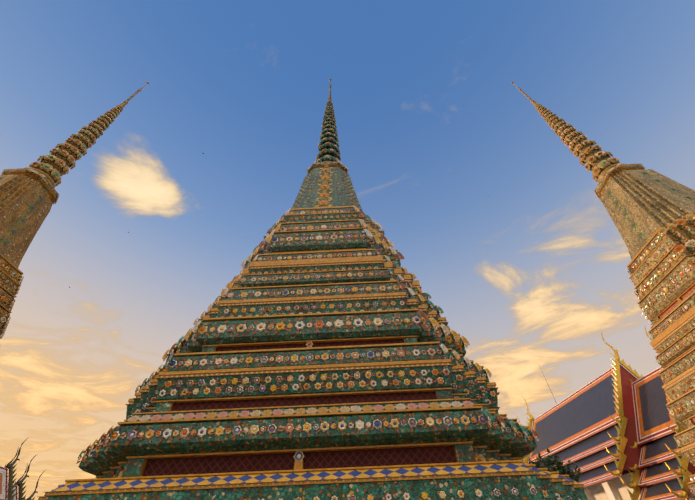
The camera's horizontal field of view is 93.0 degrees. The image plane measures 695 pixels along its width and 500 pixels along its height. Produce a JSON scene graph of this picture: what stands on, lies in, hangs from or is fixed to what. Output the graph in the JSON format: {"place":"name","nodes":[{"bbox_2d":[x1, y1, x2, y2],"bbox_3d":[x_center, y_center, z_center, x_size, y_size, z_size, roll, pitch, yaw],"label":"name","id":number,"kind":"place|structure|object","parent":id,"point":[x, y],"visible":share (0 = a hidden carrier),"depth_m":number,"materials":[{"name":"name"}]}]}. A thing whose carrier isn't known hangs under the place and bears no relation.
{"place":"outdoors","nodes":[
{"label":"outdoors","id":0,"kind":"place"},
{"bbox_2d":[0,438,42,499],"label":"roof finial","id":1,"kind":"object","parent":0,"point":[10,489],"visible":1,"depth_m":38.09,"materials":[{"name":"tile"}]},
{"bbox_2d":[0,82,148,338],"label":"stupa","id":2,"kind":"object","parent":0,"point":[29,197],"visible":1,"depth_m":20.52,"materials":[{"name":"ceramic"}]},
{"bbox_2d":[38,78,587,499],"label":"stupa","id":3,"kind":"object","parent":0,"point":[318,352],"visible":1,"depth_m":7.61,"materials":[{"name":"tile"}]},
{"bbox_2d":[0,0,694,499],"label":"sky","id":4,"kind":"structure","parent":0,"point":[505,230],"materials":[{"name":"blue"}]},
{"bbox_2d":[529,448,581,481],"bbox_3d":[12.871,15.502,18.799,3.311,7.337,3.487,-3,-45,0],"label":"tree","id":5,"kind":"object","parent":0,"point":[555,464],"depth_m":20.11,"materials":[{"name":"green plant"}]},
{"bbox_2d":[511,82,694,495],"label":"stupa","id":6,"kind":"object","parent":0,"point":[651,212],"visible":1,"depth_m":17.79,"materials":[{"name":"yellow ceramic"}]},
{"bbox_2d":[516,328,694,499],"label":"temple building","id":7,"kind":"structure","parent":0,"point":[613,430],"depth_m":28.83,"materials":[{"name":"tile"}]}
]}

